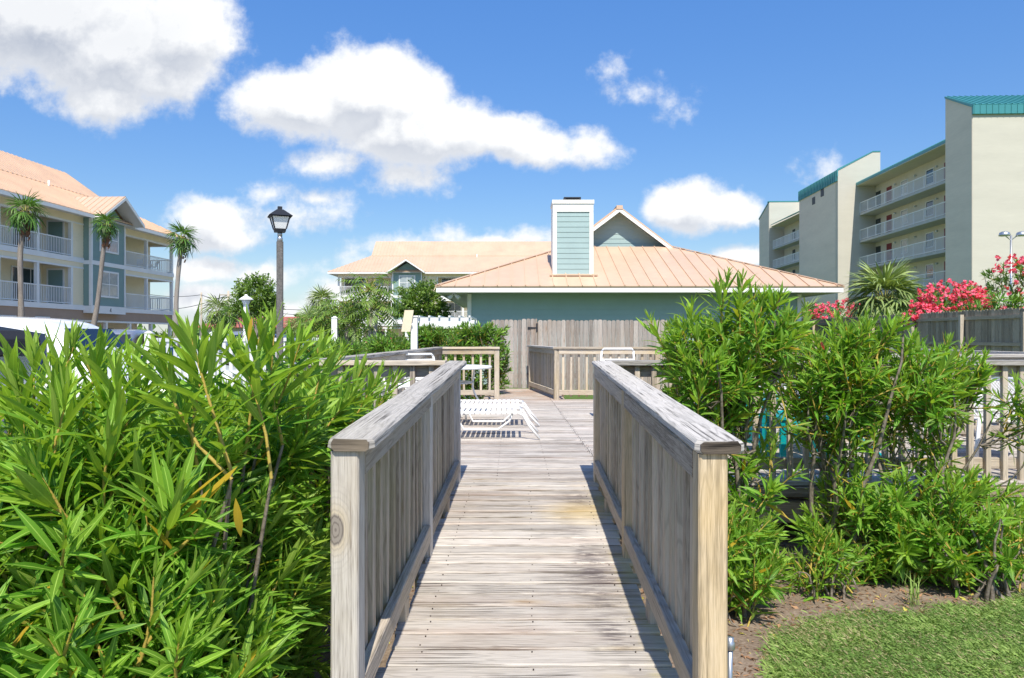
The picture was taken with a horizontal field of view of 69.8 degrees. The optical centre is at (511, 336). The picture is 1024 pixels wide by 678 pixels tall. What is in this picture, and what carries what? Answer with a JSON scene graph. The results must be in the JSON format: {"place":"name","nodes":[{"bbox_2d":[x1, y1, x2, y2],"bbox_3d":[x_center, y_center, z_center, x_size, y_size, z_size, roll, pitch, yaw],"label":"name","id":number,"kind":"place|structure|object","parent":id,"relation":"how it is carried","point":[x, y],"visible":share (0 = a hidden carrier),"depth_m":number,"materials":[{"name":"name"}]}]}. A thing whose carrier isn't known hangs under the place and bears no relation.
{"place":"outdoors","nodes":[
{"label":"outdoors","id":0,"kind":"place"},
{"bbox_2d":[0,150,190,346],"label":"apartment building","id":1,"kind":"structure","parent":0,"point":[61,255],"depth_m":45.25,"materials":[{"name":"yellow paint"}]},
{"bbox_2d":[11,265,40,301],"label":"sliding door","id":2,"kind":"structure","parent":1,"relation":"in","point":[28,273],"depth_m":42.82,"materials":[{"name":"white paint"}]},
{"bbox_2d":[11,215,40,250],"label":"sliding door","id":3,"kind":"structure","parent":1,"relation":"in","point":[32,228],"depth_m":42.82,"materials":[{"name":"white paint"}]},
{"bbox_2d":[46,268,64,303],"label":"sliding door","id":4,"kind":"structure","parent":1,"relation":"in","point":[54,276],"depth_m":44.18,"materials":[{"name":"white paint"}]},
{"bbox_2d":[46,220,64,254],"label":"sliding door","id":5,"kind":"structure","parent":1,"relation":"in","point":[53,227],"depth_m":44.18,"materials":[{"name":"white paint"}]},
{"bbox_2d":[99,225,118,254],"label":"window","id":6,"kind":"structure","parent":1,"relation":"in","point":[114,248],"depth_m":47.54,"materials":[{"name":"white glass"}]},
{"bbox_2d":[101,271,118,298],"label":"window","id":7,"kind":"structure","parent":1,"relation":"in","point":[110,283],"depth_m":47.24,"materials":[{"name":"grey glass"}]},
{"bbox_2d":[198,317,344,337],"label":"house","id":8,"kind":"structure","parent":0,"point":[238,329],"depth_m":122.00,"materials":[{"name":"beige paint"}]},
{"bbox_2d":[0,0,1023,334],"label":"sky","id":9,"kind":"structure","parent":0,"point":[368,122],"materials":[{"name":"blue"}]},
{"bbox_2d":[165,344,1023,677],"bbox_3d":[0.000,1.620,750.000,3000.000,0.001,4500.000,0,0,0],"label":"ground","id":10,"kind":"structure","parent":0,"point":[787,610],"depth_m":4.43,"materials":[{"name":"soil"}]},
{"bbox_2d":[0,410,103,654],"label":"oleander shrub","id":11,"kind":"object","parent":10,"relation":"on","point":[5,504],"visible":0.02,"depth_m":2.22,"materials":[{"name":"green plant"}]},
{"bbox_2d":[0,320,197,601],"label":"oleander shrub","id":12,"kind":"object","parent":10,"relation":"on","point":[19,407],"visible":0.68,"depth_m":2.14,"materials":[{"name":"green plant"}]},
{"bbox_2d":[0,381,211,443],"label":"oleander shrub","id":13,"kind":"object","parent":10,"relation":"on","point":[148,417],"visible":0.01,"depth_m":3.77,"materials":[{"name":"green plant"}]},
{"bbox_2d":[0,392,302,677],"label":"oleander shrub","id":14,"kind":"object","parent":10,"relation":"on","point":[139,557],"visible":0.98,"depth_m":1.90,"materials":[{"name":"green plant"}]},
{"bbox_2d":[3,470,330,677],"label":"oleander shrub","id":15,"kind":"object","parent":10,"relation":"on","point":[316,587],"visible":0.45,"depth_m":2.42,"materials":[{"name":"green plant"}]},
{"bbox_2d":[10,369,340,677],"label":"oleander shrub","id":16,"kind":"object","parent":10,"relation":"on","point":[305,452],"visible":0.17,"depth_m":2.58,"materials":[{"name":"green plant"}]},
{"bbox_2d":[200,292,201,337],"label":"utility pole","id":17,"kind":"object","parent":10,"relation":"on","point":[201,315],"visible":0.54,"depth_m":94.89,"materials":[{"name":"white wood"}]},
{"bbox_2d":[102,298,347,641],"bbox_3d":[-0.873,0.746,2.242,0.531,1.755,0.950,0,0,5],"label":"oleander shrub","id":18,"kind":"object","parent":10,"relation":"on","point":[191,343],"visible":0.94,"depth_m":2.18,"materials":[{"name":"green plant"}]},
{"bbox_2d":[137,313,328,343],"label":"distant trees","id":19,"kind":"object","parent":10,"relation":"on","point":[140,326],"depth_m":149.81,"materials":[{"name":"green plant"}]},
{"bbox_2d":[144,316,337,386],"bbox_3d":[-5.346,0.590,14.837,3.943,2.060,0.412,0,0,-42],"label":"picket fence","id":20,"kind":"object","parent":10,"relation":"on","point":[334,323],"visible":0.16,"depth_m":14.67,"materials":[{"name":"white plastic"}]},
{"bbox_2d":[217,358,367,632],"bbox_3d":[-1.151,0.870,3.897,1.092,1.517,1.814,0,0,0],"label":"oleander shrub","id":21,"kind":"object","parent":10,"relation":"on","point":[316,483],"visible":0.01,"depth_m":3.43,"materials":[{"name":"green plant"}]},
{"bbox_2d":[283,325,413,661],"bbox_3d":[-0.839,0.789,3.707,0.594,1.673,1.556,0,0,0],"label":"oleander shrub","id":22,"kind":"object","parent":10,"relation":"on","point":[359,374],"visible":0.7,"depth_m":3.26,"materials":[{"name":"green plant"}]},
{"bbox_2d":[355,326,404,352],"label":"garden bush","id":23,"kind":"object","parent":10,"relation":"on","point":[397,333],"visible":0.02,"depth_m":24.07,"materials":[{"name":"green plant"}]},
{"bbox_2d":[401,310,418,348],"bbox_3d":[-1.717,0.593,12.375,0.275,2.055,0.190,0,0,0],"label":"white post","id":24,"kind":"object","parent":10,"relation":"on","point":[410,322],"visible":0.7,"depth_m":12.33,"materials":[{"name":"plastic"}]},
{"bbox_2d":[393,276,456,328],"bbox_3d":[-3.107,-0.247,26.001,2.349,3.759,1.863,0,0,0],"label":"crape myrtle tree","id":25,"kind":"object","parent":10,"relation":"on","point":[431,298],"visible":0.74,"depth_m":25.67,"materials":[{"name":"green plant"}]},
{"bbox_2d":[404,320,470,384],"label":"oleander shrub","id":26,"kind":"object","parent":10,"relation":"on","point":[429,335],"visible":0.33,"depth_m":14.50,"materials":[{"name":"green plant"}]},
{"bbox_2d":[327,241,550,342],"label":"apartment building","id":27,"kind":"structure","parent":10,"relation":"on","point":[440,261],"depth_m":87.31,"materials":[{"name":"yellow"}]},
{"bbox_2d":[344,278,363,294],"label":"sliding door","id":28,"kind":"structure","parent":27,"relation":"in","point":[345,283],"depth_m":87.29,"materials":[{"name":"white paint"}]},
{"bbox_2d":[399,275,414,289],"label":"window","id":29,"kind":"structure","parent":27,"relation":"in","point":[403,279],"depth_m":84.97,"materials":[{"name":"white glass"}]},
{"bbox_2d":[442,302,461,317],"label":"sliding door","id":30,"kind":"structure","parent":27,"relation":"in","point":[457,308],"depth_m":87.29,"materials":[{"name":"white paint"}]},
{"bbox_2d":[445,321,514,398],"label":"oleander shrub","id":31,"kind":"object","parent":10,"relation":"on","point":[474,335],"visible":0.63,"depth_m":14.09,"materials":[{"name":"green plant"}]},
{"bbox_2d":[487,319,667,389],"bbox_3d":[1.450,0.617,16.043,3.990,2.007,0.215,0,0,0],"label":"privacy fence","id":32,"kind":"object","parent":10,"relation":"on","point":[616,333],"visible":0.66,"depth_m":16.00,"materials":[{"name":"grey wood"}]},
{"bbox_2d":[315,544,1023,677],"bbox_3d":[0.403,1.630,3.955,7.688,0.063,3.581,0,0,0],"label":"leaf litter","id":33,"kind":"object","parent":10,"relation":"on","point":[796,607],"visible":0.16,"depth_m":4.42,"materials":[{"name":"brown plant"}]},
{"bbox_2d":[637,265,770,512],"bbox_3d":[1.238,0.586,4.672,0.933,2.074,0.438,0,0,-21],"label":"oleander shrub","id":34,"kind":"object","parent":10,"relation":"on","point":[718,288],"visible":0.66,"depth_m":4.67,"materials":[{"name":"green plant"}]},
{"bbox_2d":[727,636,734,677],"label":"water pipe","id":35,"kind":"object","parent":10,"relation":"on","point":[730,645],"visible":0.8,"depth_m":2.94,"materials":[{"name":"silver metal"}]},
{"bbox_2d":[651,280,820,586],"bbox_3d":[1.427,0.674,4.714,1.106,2.047,1.139,0,0,0],"label":"oleander shrub","id":36,"kind":"object","parent":10,"relation":"on","point":[703,378],"visible":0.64,"depth_m":4.51,"materials":[{"name":"green plant"}]},
{"bbox_2d":[460,389,1023,528],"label":"pool deck","id":37,"kind":"structure","parent":10,"relation":"on","point":[514,449],"depth_m":7.19,"materials":[{"name":"grey wood"}]},
{"bbox_2d":[303,360,446,408],"bbox_3d":[-1.085,0.760,5.790,1.130,1.140,0.144,0,0,0],"label":"deck railing","id":38,"kind":"object","parent":37,"relation":"on","point":[412,369],"visible":0.25,"depth_m":5.76,"materials":[{"name":"grey wood"}]},
{"bbox_2d":[319,347,442,413],"bbox_3d":[-1.449,0.760,9.525,0.142,1.140,7.256,0,0,2],"label":"deck railing","id":39,"kind":"object","parent":37,"relation":"on","point":[436,352],"visible":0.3,"depth_m":9.31,"materials":[{"name":"grey wood"}]},
{"bbox_2d":[373,377,409,404],"bbox_3d":[-1.239,0.719,7.978,0.638,0.830,0.548,0,0,-30],"label":"patio chair","id":40,"kind":"object","parent":37,"relation":"on","point":[406,385],"visible":0.06,"depth_m":7.73,"materials":[{"name":"white plastic"}]},
{"bbox_2d":[404,353,434,388],"bbox_3d":[-1.076,0.680,9.537,0.548,0.908,0.638,0,0,-35],"label":"patio chair","id":41,"kind":"object","parent":37,"relation":"on","point":[419,378],"visible":0.21,"depth_m":9.73,"materials":[{"name":"white plastic"}]},
{"bbox_2d":[442,347,499,399],"bbox_3d":[-0.785,0.760,13.100,1.130,1.140,0.144,0,0,0],"label":"deck railing","id":42,"kind":"object","parent":37,"relation":"on","point":[473,351],"visible":0.79,"depth_m":13.06,"materials":[{"name":"brown wood"}]},
{"bbox_2d":[461,365,491,417],"bbox_3d":[-0.860,0.775,10.600,1.136,0.703,1.136,0,0,0],"label":"patio table","id":43,"kind":"object","parent":37,"relation":"on","point":[472,367],"visible":0.29,"depth_m":10.41,"materials":[{"name":"white plastic"}]},
{"bbox_2d":[461,406,539,439],"bbox_3d":[-0.669,0.970,8.265,1.962,0.316,0.601,0,0,0],"label":"lounge chair","id":44,"kind":"object","parent":37,"relation":"on","point":[530,425],"visible":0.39,"depth_m":8.03,"materials":[{"name":"white plastic"}]},
{"bbox_2d":[461,399,539,425],"bbox_3d":[-0.629,0.985,9.450,1.962,0.286,0.631,0,0,0],"label":"lounge chair","id":45,"kind":"object","parent":37,"relation":"on","point":[532,416],"visible":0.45,"depth_m":9.21,"materials":[{"name":"white plastic"}]},
{"bbox_2d":[375,482,678,677],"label":"boardwalk ramp","id":46,"kind":"structure","parent":37,"relation":"on","point":[528,580],"depth_m":3.42,"materials":[{"name":"grey wood"}]},
{"bbox_2d":[328,361,466,677],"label":"ramp railing","id":47,"kind":"object","parent":46,"relation":"attached to","point":[395,469],"visible":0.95,"depth_m":2.84,"materials":[{"name":"grey wood"}]},
{"bbox_2d":[592,361,743,677],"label":"ramp railing","id":48,"kind":"object","parent":46,"relation":"attached to","point":[660,468],"visible":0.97,"depth_m":2.85,"materials":[{"name":"grey wood"}]},
{"bbox_2d":[527,345,558,399],"bbox_3d":[0.595,0.760,14.350,0.143,1.139,2.630,0,0,-9],"label":"deck railing","id":49,"kind":"object","parent":37,"relation":"on","point":[543,368],"visible":0.98,"depth_m":14.11,"materials":[{"name":"grey wood"}]},
{"bbox_2d":[600,348,634,360],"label":"patio chair","id":50,"kind":"object","parent":37,"relation":"on","point":[601,354],"visible":0.17,"depth_m":9.85,"materials":[{"name":"white plastic"}]},
{"bbox_2d":[554,347,849,396],"bbox_3d":[3.495,0.760,13.101,5.510,1.140,0.143,0,0,0],"label":"deck railing","id":51,"kind":"object","parent":37,"relation":"on","point":[586,351],"visible":0.2,"depth_m":13.06,"materials":[{"name":"grey wood"}]},
{"bbox_2d":[696,397,778,451],"bbox_3d":[2.095,0.684,7.005,0.840,0.892,0.977,0,0,30],"label":"adirondack chair","id":52,"kind":"object","parent":37,"relation":"on","point":[763,431],"visible":0.06,"depth_m":6.67,"materials":[{"name":"teal plastic"}]},
{"bbox_2d":[765,412,828,456],"bbox_3d":[2.550,0.920,6.600,0.440,0.420,0.440,0,0,0],"label":"chair","id":53,"kind":"object","parent":37,"relation":"on","point":[782,446],"visible":0.07,"depth_m":6.40,"materials":[{"name":"teal plastic"}]},
{"bbox_2d":[605,360,1023,497],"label":"deck railing","id":54,"kind":"object","parent":37,"relation":"on","point":[1003,462],"visible":0.17,"depth_m":5.76,"materials":[{"name":"grey wood"}]},
{"bbox_2d":[763,377,880,456],"bbox_3d":[3.037,0.684,7.197,0.840,0.892,0.977,0,0,-20],"label":"adirondack chair","id":55,"kind":"object","parent":37,"relation":"on","point":[777,425],"visible":0.02,"depth_m":7.12,"materials":[{"name":"teal plastic"}]},
{"bbox_2d":[845,354,1023,441],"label":"deck railing","id":56,"kind":"object","parent":37,"relation":"on","point":[1005,357],"visible":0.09,"depth_m":7.86,"materials":[{"name":"grey wood"}]},
{"bbox_2d":[882,348,1023,423],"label":"deck railing","id":57,"kind":"object","parent":37,"relation":"on","point":[999,352],"visible":0.03,"depth_m":9.38,"materials":[{"name":"grey wood"}]},
{"bbox_2d":[923,377,1016,456],"bbox_3d":[4.353,0.766,6.769,0.890,0.753,0.640,0,0,-15],"label":"chair","id":58,"kind":"object","parent":37,"relation":"on","point":[995,384],"visible":0.19,"depth_m":6.86,"materials":[{"name":"white plastic"}]},
{"bbox_2d":[727,495,796,626],"bbox_3d":[1.271,1.312,4.272,0.745,0.774,0.774,0,0,0],"label":"oleander shrub","id":59,"kind":"object","parent":10,"relation":"on","point":[753,592],"visible":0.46,"depth_m":4.12,"materials":[{"name":"green plant"}]},
{"bbox_2d":[801,295,828,319],"bbox_3d":[12.852,-0.129,32.025,2.580,3.497,2.464,0,0,0],"label":"fan palm","id":60,"kind":"object","parent":10,"relation":"on","point":[810,306],"visible":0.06,"depth_m":31.71,"materials":[{"name":"green plant"}]},
{"bbox_2d":[775,522,872,601],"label":"oleander shrub","id":61,"kind":"object","parent":10,"relation":"on","point":[823,576],"visible":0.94,"depth_m":4.55,"materials":[{"name":"green plant"}]},
{"bbox_2d":[809,298,859,319],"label":"oleander shrub","id":62,"kind":"object","parent":10,"relation":"on","point":[822,306],"visible":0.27,"depth_m":30.52,"materials":[{"name":"pink plant"}]},
{"bbox_2d":[758,307,931,586],"bbox_3d":[2.223,0.794,5.040,1.139,2.012,0.969,0,0,0],"label":"oleander shrub","id":63,"kind":"object","parent":10,"relation":"on","point":[841,400],"visible":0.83,"depth_m":4.85,"materials":[{"name":"green plant"}]},
{"bbox_2d":[837,257,926,316],"bbox_3d":[13.771,-0.705,27.218,3.284,4.650,3.430,0,0,37],"label":"fan palm","id":64,"kind":"object","parent":10,"relation":"on","point":[895,281],"visible":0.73,"depth_m":26.67,"materials":[{"name":"green plant"}]},
{"bbox_2d":[801,308,1023,353],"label":"board fence","id":65,"kind":"object","parent":10,"relation":"on","point":[996,330],"visible":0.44,"depth_m":19.65,"materials":[{"name":"grey wood"}]},
{"bbox_2d":[897,573,928,605],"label":"grass tuft","id":66,"kind":"object","parent":10,"relation":"on","point":[911,590],"visible":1,"depth_m":4.41,"materials":[{"name":"green plant"}]},
{"bbox_2d":[848,327,1018,590],"bbox_3d":[2.725,0.812,4.945,1.097,1.752,1.060,0,0,0],"label":"oleander shrub","id":67,"kind":"object","parent":10,"relation":"on","point":[931,398],"visible":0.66,"depth_m":4.82,"materials":[{"name":"green plant"}]},
{"bbox_2d":[898,278,997,326],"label":"oleander shrub","id":68,"kind":"object","parent":10,"relation":"on","point":[920,303],"visible":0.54,"depth_m":22.45,"materials":[{"name":"pink plant"}]},
{"bbox_2d":[884,331,1023,546],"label":"oleander shrub","id":69,"kind":"object","parent":10,"relation":"on","point":[980,373],"visible":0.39,"depth_m":5.03,"materials":[{"name":"green plant"}]},
{"bbox_2d":[901,487,1023,602],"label":"oleander shrub","id":70,"kind":"object","parent":10,"relation":"on","point":[1006,564],"visible":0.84,"depth_m":4.53,"materials":[{"name":"green plant"}]},
{"bbox_2d":[963,253,1023,310],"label":"oleander shrub","id":71,"kind":"object","parent":10,"relation":"on","point":[1017,298],"visible":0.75,"depth_m":20.27,"materials":[{"name":"pink plant"}]},
{"bbox_2d":[998,231,1023,303],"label":"floodlight pole","id":72,"kind":"object","parent":10,"relation":"on","point":[1007,233],"visible":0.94,"depth_m":46.93,"materials":[{"name":"silver metal"}]},
{"bbox_2d":[435,197,844,383],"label":"pool house","id":73,"kind":"structure","parent":0,"point":[619,262],"depth_m":24.62,"materials":[{"name":"green"}]},
{"bbox_2d":[754,583,1023,677],"bbox_3d":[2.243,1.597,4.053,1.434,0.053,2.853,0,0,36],"label":"lawn grass","id":74,"kind":"structure","parent":0,"point":[1007,647],"depth_m":3.82,"materials":[{"name":"green plant"}]},
{"bbox_2d":[759,95,1023,318],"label":"apartment tower","id":75,"kind":"structure","parent":0,"point":[951,205],"depth_m":63.55,"materials":[{"name":"beige paint"}]},
{"bbox_2d":[886,243,891,261],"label":"door","id":76,"kind":"structure","parent":75,"relation":"in","point":[888,246],"depth_m":71.21,"materials":[{"name":"red paint"}]},
{"bbox_2d":[886,214,891,232],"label":"door","id":77,"kind":"structure","parent":75,"relation":"in","point":[889,217],"depth_m":71.21,"materials":[{"name":"red paint"}]},
{"bbox_2d":[901,238,907,253],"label":"window","id":78,"kind":"structure","parent":75,"relation":"in","point":[904,242],"depth_m":67.90,"materials":[{"name":"white paint"}]},
{"bbox_2d":[901,208,907,223],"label":"window","id":79,"kind":"structure","parent":75,"relation":"in","point":[903,212],"depth_m":67.90,"materials":[{"name":"white paint"}]},
{"bbox_2d":[901,178,907,193],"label":"window","id":80,"kind":"structure","parent":75,"relation":"in","point":[906,180],"depth_m":67.90,"materials":[{"name":"white paint"}]},
{"bbox_2d":[926,263,933,279],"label":"window","id":81,"kind":"structure","parent":75,"relation":"in","point":[929,267],"depth_m":63.63,"materials":[{"name":"grey glass"}]},
{"bbox_2d":[926,231,933,248],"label":"window","id":82,"kind":"structure","parent":75,"relation":"in","point":[930,235],"depth_m":63.52,"materials":[{"name":"grey glass"}]},
{"bbox_2d":[926,199,933,216],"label":"window","id":83,"kind":"structure","parent":75,"relation":"in","point":[929,211],"depth_m":63.52,"materials":[{"name":"glass"}]},
{"bbox_2d":[926,167,933,185],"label":"window","id":84,"kind":"structure","parent":75,"relation":"in","point":[929,178],"depth_m":63.57,"materials":[{"name":"grey glass"}]},
{"label":"pool patio","id":85,"kind":"structure","parent":0,"visible":0},
{"bbox_2d":[268,206,292,363],"bbox_3d":[-4.428,-0.425,14.000,0.430,4.090,0.430,0,0,-24],"label":"street lamp","id":86,"kind":"object","parent":85,"relation":"on","point":[279,217],"visible":0.82,"depth_m":13.94,"materials":[{"name":"metal"}]},
{"bbox_2d":[286,307,343,341],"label":"tree philodendron","id":87,"kind":"object","parent":85,"relation":"on","point":[315,324],"visible":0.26,"depth_m":16.82,"materials":[{"name":"green plant"}]},
{"bbox_2d":[279,337,366,387],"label":"oleander shrub","id":88,"kind":"object","parent":85,"relation":"on","point":[354,349],"visible":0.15,"depth_m":12.71,"materials":[{"name":"green plant"}]},
{"bbox_2d":[306,290,386,351],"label":"tree philodendron","id":89,"kind":"object","parent":85,"relation":"on","point":[344,323],"visible":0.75,"depth_m":16.29,"materials":[{"name":"green plant"}]},
{"bbox_2d":[335,267,411,341],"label":"tree philodendron","id":90,"kind":"object","parent":85,"relation":"on","point":[375,305],"visible":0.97,"depth_m":15.85,"materials":[{"name":"green plant"}]},
{"bbox_2d":[364,332,410,353],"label":"oleander shrub","id":91,"kind":"object","parent":85,"relation":"on","point":[380,344],"visible":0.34,"depth_m":13.75,"materials":[{"name":"green plant"}]},
{"bbox_2d":[405,316,476,398],"bbox_3d":[-1.905,0.545,20.500,1.710,2.150,3.200,0,0,0],"label":"picket fence","id":92,"kind":"object","parent":85,"relation":"on","point":[442,321],"visible":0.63,"depth_m":18.97,"materials":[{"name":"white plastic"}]},
{"label":"parking lot","id":93,"kind":"structure","parent":0,"visible":0},
{"bbox_2d":[0,330,40,436],"bbox_3d":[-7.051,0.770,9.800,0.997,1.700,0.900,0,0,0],"label":"parked car","id":94,"kind":"object","parent":93,"relation":"on","point":[9,336],"visible":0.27,"depth_m":9.82,"materials":[{"name":"silver metal"}]},
{"bbox_2d":[0,190,49,316],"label":"fan palm","id":95,"kind":"object","parent":93,"relation":"on","point":[23,220],"visible":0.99,"depth_m":30.91,"materials":[{"name":"green plant"}]},
{"bbox_2d":[88,211,121,325],"bbox_3d":[-19.963,-2.264,35.937,1.642,7.828,1.756,0,0,-43],"label":"fan palm","id":96,"kind":"object","parent":93,"relation":"on","point":[106,230],"visible":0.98,"depth_m":35.91,"materials":[{"name":"green plant"}]},
{"bbox_2d":[0,316,218,418],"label":"parked car","id":97,"kind":"object","parent":93,"relation":"on","point":[33,324],"visible":0.11,"depth_m":11.24,"materials":[{"name":"white paint"}]},
{"bbox_2d":[111,329,157,344],"bbox_3d":[-13.914,0.686,27.000,2.160,1.872,4.500,0,0,-7],"label":"parked car","id":98,"kind":"object","parent":93,"relation":"on","point":[135,333],"visible":0.03,"depth_m":25.33,"materials":[{"name":"silver metal"}]},
{"bbox_2d":[161,221,201,346],"bbox_3d":[-17.113,-2.202,38.011,2.044,7.648,2.187,0,0,0],"label":"fan palm","id":99,"kind":"object","parent":93,"relation":"on","point":[182,245],"visible":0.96,"depth_m":37.90,"materials":[{"name":"green plant"}]},
{"bbox_2d":[141,345,260,384],"bbox_3d":[-8.491,0.912,17.600,4.500,1.420,2.140,0,0,4],"label":"parked car","id":100,"kind":"object","parent":93,"relation":"on","point":[227,369],"visible":0.02,"depth_m":17.08,"materials":[{"name":"white paint"}]},
{"bbox_2d":[199,293,234,331],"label":"fan palm","id":101,"kind":"object","parent":93,"relation":"on","point":[212,323],"visible":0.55,"depth_m":54.56,"materials":[{"name":"green plant"}]},
{"bbox_2d":[214,302,241,329],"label":"fan palm","id":102,"kind":"object","parent":93,"relation":"on","point":[227,320],"visible":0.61,"depth_m":51.73,"materials":[{"name":"green plant"}]},
{"bbox_2d":[239,294,252,348],"bbox_3d":[-6.884,0.270,19.000,0.373,2.700,0.373,0,0,0],"label":"garden lamp","id":103,"kind":"object","parent":93,"relation":"on","point":[246,299],"visible":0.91,"depth_m":18.95,"materials":[{"name":"white plastic"}]},
{"bbox_2d":[219,331,275,364],"bbox_3d":[-13.864,0.696,36.000,4.700,1.852,2.200,0,0,10],"label":"parked car","id":104,"kind":"object","parent":93,"relation":"on","point":[235,334],"visible":0.01,"depth_m":35.11,"materials":[{"name":"silver metal"}]},
{"bbox_2d":[227,271,284,362],"bbox_3d":[-10.430,-0.523,29.971,2.165,4.312,2.185,0,0,-39],"label":"crape myrtle tree","id":105,"kind":"object","parent":93,"relation":"on","point":[252,284],"visible":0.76,"depth_m":29.66,"materials":[{"name":"green plant"}]},
{"bbox_2d":[283,316,301,335],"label":"fan palm","id":106,"kind":"object","parent":93,"relation":"on","point":[291,324],"visible":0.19,"depth_m":37.77,"materials":[{"name":"green plant"}]},
{"bbox_2d":[291,305,317,331],"bbox_3d":[-9.938,-0.006,36.003,1.980,3.252,2.006,0,0,0],"label":"fan palm","id":107,"kind":"object","parent":93,"relation":"on","point":[307,312],"visible":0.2,"depth_m":35.76,"materials":[{"name":"green plant"}]},
{"bbox_2d":[303,284,335,317],"bbox_3d":[-10.364,-0.668,40.021,2.138,4.577,2.060,0,0,0],"label":"fan palm","id":108,"kind":"object","parent":93,"relation":"on","point":[319,293],"visible":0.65,"depth_m":39.73,"materials":[{"name":"green plant"}]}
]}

